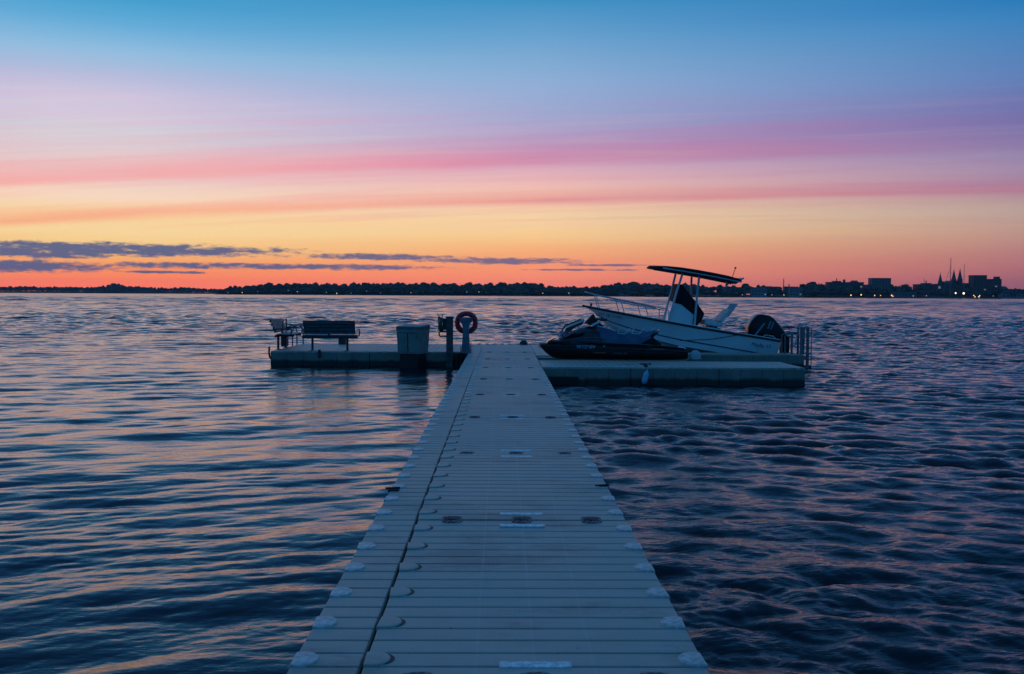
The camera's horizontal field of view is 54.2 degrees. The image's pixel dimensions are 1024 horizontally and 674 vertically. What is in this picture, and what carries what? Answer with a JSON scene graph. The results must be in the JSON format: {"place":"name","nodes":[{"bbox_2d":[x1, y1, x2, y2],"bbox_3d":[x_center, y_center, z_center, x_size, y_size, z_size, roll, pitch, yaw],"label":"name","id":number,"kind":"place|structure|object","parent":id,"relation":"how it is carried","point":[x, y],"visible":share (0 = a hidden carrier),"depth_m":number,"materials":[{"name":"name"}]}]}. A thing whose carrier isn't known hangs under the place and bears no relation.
{"place":"outdoors","nodes":[
{"label":"outdoors","id":0,"kind":"place"},
{"bbox_2d":[0,291,224,293],"bbox_3d":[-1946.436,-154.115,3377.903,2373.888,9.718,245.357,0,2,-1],"label":"shore","id":1,"kind":"structure","parent":0,"point":[134,292],"depth_m":3309.22,"materials":[{"name":"black plant"}]},
{"bbox_2d":[0,283,219,292],"bbox_3d":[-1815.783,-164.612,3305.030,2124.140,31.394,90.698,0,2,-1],"label":"wood","id":2,"kind":"object","parent":1,"relation":"on","point":[118,287],"visible":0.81,"depth_m":3299.28,"materials":[{"name":"green plant"}]},
{"bbox_2d":[338,339,345,343],"bbox_3d":[-5.532,0.118,32.680,0.260,0.235,0.260,0,2,-1],"label":"step box","id":3,"kind":"object","parent":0,"point":[341,341],"visible":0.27,"depth_m":32.56,"materials":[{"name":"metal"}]},
{"bbox_2d":[228,293,634,296],"bbox_3d":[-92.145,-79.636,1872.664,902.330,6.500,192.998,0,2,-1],"label":"wooded shore","id":4,"kind":"structure","parent":0,"point":[433,294],"depth_m":1809.95,"materials":[{"name":"black plant"}]},
{"bbox_2d":[216,282,703,294],"bbox_3d":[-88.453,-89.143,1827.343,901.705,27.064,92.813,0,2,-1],"label":"lakeside wood","id":5,"kind":"object","parent":4,"relation":"on","point":[490,288],"visible":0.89,"depth_m":1810.69,"materials":[{"name":"black plant"}]},
{"bbox_2d":[618,290,635,295],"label":"house","id":6,"kind":"structure","parent":4,"relation":"on","point":[622,294],"depth_m":1803.57,"materials":[{"name":"grey"}]},
{"bbox_2d":[437,314,442,331],"bbox_3d":[-2.042,-0.405,28.448,0.183,0.522,0.249,0,2,-1],"label":"hose reel","id":7,"kind":"object","parent":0,"point":[440,325],"visible":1,"depth_m":28.36,"materials":[{"name":"metal"}]},
{"bbox_2d":[0,293,1023,673],"bbox_3d":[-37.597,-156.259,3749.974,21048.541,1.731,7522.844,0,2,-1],"label":"lake water","id":8,"kind":"structure","parent":0,"point":[194,483],"depth_m":11.43,"materials":[{"name":"blue liquid"}]},
{"bbox_2d":[268,343,472,366],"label":"swim platform","id":9,"kind":"structure","parent":8,"relation":"on","point":[328,354],"depth_m":28.61,"materials":[{"name":"plastic"}]},
{"bbox_2d":[281,319,291,345],"bbox_3d":[-7.087,-0.143,31.252,0.380,0.861,0.300,0,2,-1],"label":"rod stand","id":10,"kind":"object","parent":9,"relation":"on","point":[282,338],"visible":0.43,"depth_m":31.20,"materials":[{"name":"metal"}]},
{"bbox_2d":[270,318,303,348],"bbox_3d":[-6.746,-0.100,30.006,0.699,0.883,1.600,0,2,-1],"label":"bench","id":11,"kind":"object","parent":9,"relation":"on","point":[281,327],"visible":1,"depth_m":29.68,"materials":[{"name":"metal"}]},
{"bbox_2d":[286,324,303,345],"bbox_3d":[-7.006,0.269,32.272,0.494,1.352,0.544,0,2,-1],"label":"swim ladder","id":12,"kind":"object","parent":9,"relation":"attached to","point":[296,335],"visible":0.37,"depth_m":32.47,"materials":[{"name":"metal"}]},
{"bbox_2d":[302,320,359,350],"bbox_3d":[-5.221,-0.044,28.854,1.600,0.883,0.699,0,2,-1],"label":"bench","id":13,"kind":"object","parent":9,"relation":"on","point":[323,329],"visible":1,"depth_m":28.59,"materials":[{"name":"metal"}]},
{"bbox_2d":[396,324,429,367],"bbox_3d":[-2.792,0.434,28.234,0.740,1.565,0.646,1,3,23],"label":"dock box","id":14,"kind":"object","parent":9,"relation":"on","point":[412,342],"visible":0.72,"depth_m":27.99,"materials":[{"name":"grey plastic"}]},
{"bbox_2d":[438,317,453,366],"bbox_3d":[-1.881,0.384,28.514,0.432,1.930,0.190,0,2,-1],"label":"utility post","id":15,"kind":"object","parent":9,"relation":"attached to","point":[448,324],"visible":0.9,"depth_m":28.43,"materials":[{"name":"metal"}]},
{"bbox_2d":[287,340,709,673],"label":"floating pier","id":16,"kind":"structure","parent":8,"relation":"on","point":[499,538],"depth_m":6.08,"materials":[{"name":"plastic"}]},
{"bbox_2d":[454,352,467,366],"bbox_3d":[-1.434,0.719,28.467,0.410,0.570,0.231,0,2,-1],"label":"corner bumper","id":17,"kind":"object","parent":16,"relation":"attached to","point":[459,358],"visible":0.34,"depth_m":28.36,"materials":[{"name":"black rubber"}]},
{"bbox_2d":[459,318,472,352],"bbox_3d":[-1.293,-0.046,28.112,0.380,0.990,0.240,0,2,-1],"label":"ring post","id":18,"kind":"object","parent":16,"relation":"on","point":[466,343],"visible":1,"depth_m":28.02,"materials":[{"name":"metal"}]},
{"bbox_2d":[455,311,477,333],"bbox_3d":[-1.286,-0.402,28.242,0.650,0.650,0.148,0,2,-1],"label":"life ring","id":19,"kind":"object","parent":18,"relation":"hanging from","point":[472,329],"visible":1,"depth_m":28.18,"materials":[{"name":"plastic"}]},
{"bbox_2d":[537,357,689,361],"bbox_3d":[2.724,0.880,26.099,4.110,0.590,2.180,0,2,-1],"label":"watercraft port","id":20,"kind":"object","parent":8,"relation":"on","point":[554,359],"visible":0.09,"depth_m":26.69,"materials":[{"name":"plastic"}]},
{"bbox_2d":[538,314,687,359],"bbox_3d":[2.593,-0.002,25.998,3.814,1.180,1.236,0,2,-1],"label":"jet ski","id":21,"kind":"object","parent":20,"relation":"on","point":[598,340],"visible":1,"depth_m":25.60,"materials":[{"name":"black plastic"}]},
{"bbox_2d":[689,350,700,361],"bbox_3d":[4.696,0.546,25.644,0.304,0.415,0.304,0,2,-1],"label":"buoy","id":22,"kind":"object","parent":20,"relation":"on","point":[695,355],"visible":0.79,"depth_m":25.53,"materials":[{"name":"plastic"}]},
{"bbox_2d":[530,344,803,367],"bbox_3d":[4.421,0.544,30.241,7.595,1.030,6.042,0,2,-1],"label":"boat dock","id":23,"kind":"object","parent":8,"relation":"on","point":[794,359],"visible":0.21,"depth_m":28.21,"materials":[{"name":"plastic"}]},
{"bbox_2d":[582,265,789,352],"bbox_3d":[5.380,-0.883,30.145,6.476,2.835,2.219,10,2,-1],"label":"motorboat","id":24,"kind":"object","parent":23,"relation":"on","point":[682,319],"visible":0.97,"depth_m":29.37,"materials":[{"name":"white plastic"}]},
{"bbox_2d":[781,332,798,353],"bbox_3d":[8.026,0.158,28.753,0.504,0.622,0.366,0,2,-1],"label":"boarding rail","id":25,"kind":"object","parent":23,"relation":"on","point":[791,347],"visible":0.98,"depth_m":28.60,"materials":[{"name":"metal"}]},
{"bbox_2d":[796,326,811,368],"bbox_3d":[8.315,0.537,28.459,0.355,1.732,0.472,0,2,-1],"label":"boat ladder","id":26,"kind":"object","parent":23,"relation":"attached to","point":[802,346],"visible":0.73,"depth_m":28.26,"materials":[{"name":"metal"}]},
{"bbox_2d":[539,361,804,386],"bbox_3d":[3.694,0.919,23.929,6.015,0.705,2.131,0,2,-1],"label":"finger dock","id":27,"kind":"object","parent":8,"relation":"on","point":[631,373],"visible":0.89,"depth_m":22.90,"materials":[{"name":"plastic"}]},
{"bbox_2d":[642,366,648,383],"bbox_3d":[3.054,0.845,22.826,0.133,0.478,0.210,14,2,-1],"label":"fender","id":28,"kind":"object","parent":27,"relation":"hanging from","point":[645,377],"visible":1,"depth_m":22.74,"materials":[{"name":"plastic"}]},
{"bbox_2d":[0,0,1023,294],"label":"sky","id":29,"kind":"structure","parent":0,"point":[217,144],"materials":[{"name":"multicoloured"}]},
{"bbox_2d":[635,294,1023,298],"bbox_3d":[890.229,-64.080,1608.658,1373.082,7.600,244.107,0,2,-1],"label":"town shore","id":30,"kind":"structure","parent":0,"point":[856,296],"depth_m":1516.23,"materials":[{"name":"black"}]},
{"bbox_2d":[720,287,731,295],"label":"house","id":31,"kind":"structure","parent":30,"relation":"on","point":[724,289],"depth_m":1508.00,"materials":[{"name":"grey"}]},
{"bbox_2d":[750,287,766,296],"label":"house","id":32,"kind":"structure","parent":30,"relation":"on","point":[758,291],"depth_m":1508.49,"materials":[{"name":"grey"}]},
{"bbox_2d":[788,287,804,296],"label":"house","id":33,"kind":"structure","parent":30,"relation":"on","point":[795,291],"depth_m":1509.01,"materials":[{"name":"grey"}]},
{"bbox_2d":[646,282,1023,295],"bbox_3d":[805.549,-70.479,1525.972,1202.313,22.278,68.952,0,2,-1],"label":"town trees","id":34,"kind":"object","parent":30,"relation":"on","point":[745,288],"visible":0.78,"depth_m":1519.97,"materials":[{"name":"black plant"}]},
{"bbox_2d":[825,279,863,295],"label":"school building","id":35,"kind":"structure","parent":30,"relation":"on","point":[843,284],"depth_m":1543.20,"materials":[{"name":"grey"}]},
{"bbox_2d":[858,285,871,295],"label":"office building","id":36,"kind":"structure","parent":30,"relation":"on","point":[865,286],"depth_m":1535.68,"materials":[{"name":"grey"}]},
{"bbox_2d":[868,278,890,295],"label":"tower block","id":37,"kind":"structure","parent":30,"relation":"on","point":[882,283],"depth_m":1533.71,"materials":[{"name":"grey"}]},
{"bbox_2d":[888,291,916,297],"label":"warehouse","id":38,"kind":"structure","parent":30,"relation":"on","point":[903,294],"depth_m":1509.62,"materials":[{"name":"grey"}]},
{"bbox_2d":[901,284,911,290],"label":"tree","id":39,"kind":"object","parent":30,"relation":"on","point":[907,286],"visible":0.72,"depth_m":1537.71,"materials":[{"name":"green plant"}]},
{"bbox_2d":[938,272,941,283],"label":"church","id":40,"kind":"structure","parent":30,"relation":"on","point":[940,280],"depth_m":1592.85,"materials":[{"name":"black"}]},
{"bbox_2d":[913,284,968,295],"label":"long hall","id":41,"kind":"structure","parent":30,"relation":"on","point":[935,287],"depth_m":1549.92,"materials":[{"name":"grey"}]},
{"bbox_2d":[943,265,950,297],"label":"mast","id":42,"kind":"object","parent":30,"relation":"on","point":[950,281],"visible":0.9,"depth_m":1506.02,"materials":[{"name":"metal"}]},
{"bbox_2d":[948,270,962,283],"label":"church","id":43,"kind":"structure","parent":30,"relation":"on","point":[959,280],"depth_m":1592.46,"materials":[{"name":"black"}]},
{"bbox_2d":[968,275,986,296],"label":"apartment building","id":44,"kind":"structure","parent":30,"relation":"on","point":[977,283],"depth_m":1535.38,"materials":[{"name":"grey"}]},
{"bbox_2d":[986,277,1001,296],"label":"apartment building","id":45,"kind":"structure","parent":30,"relation":"on","point":[994,284],"depth_m":1535.55,"materials":[{"name":"grey"}]},
{"bbox_2d":[998,291,1023,297],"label":"boathouse","id":46,"kind":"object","parent":30,"relation":"on","point":[1006,294],"visible":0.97,"depth_m":1510.31,"materials":[{"name":"grey"}]}
]}

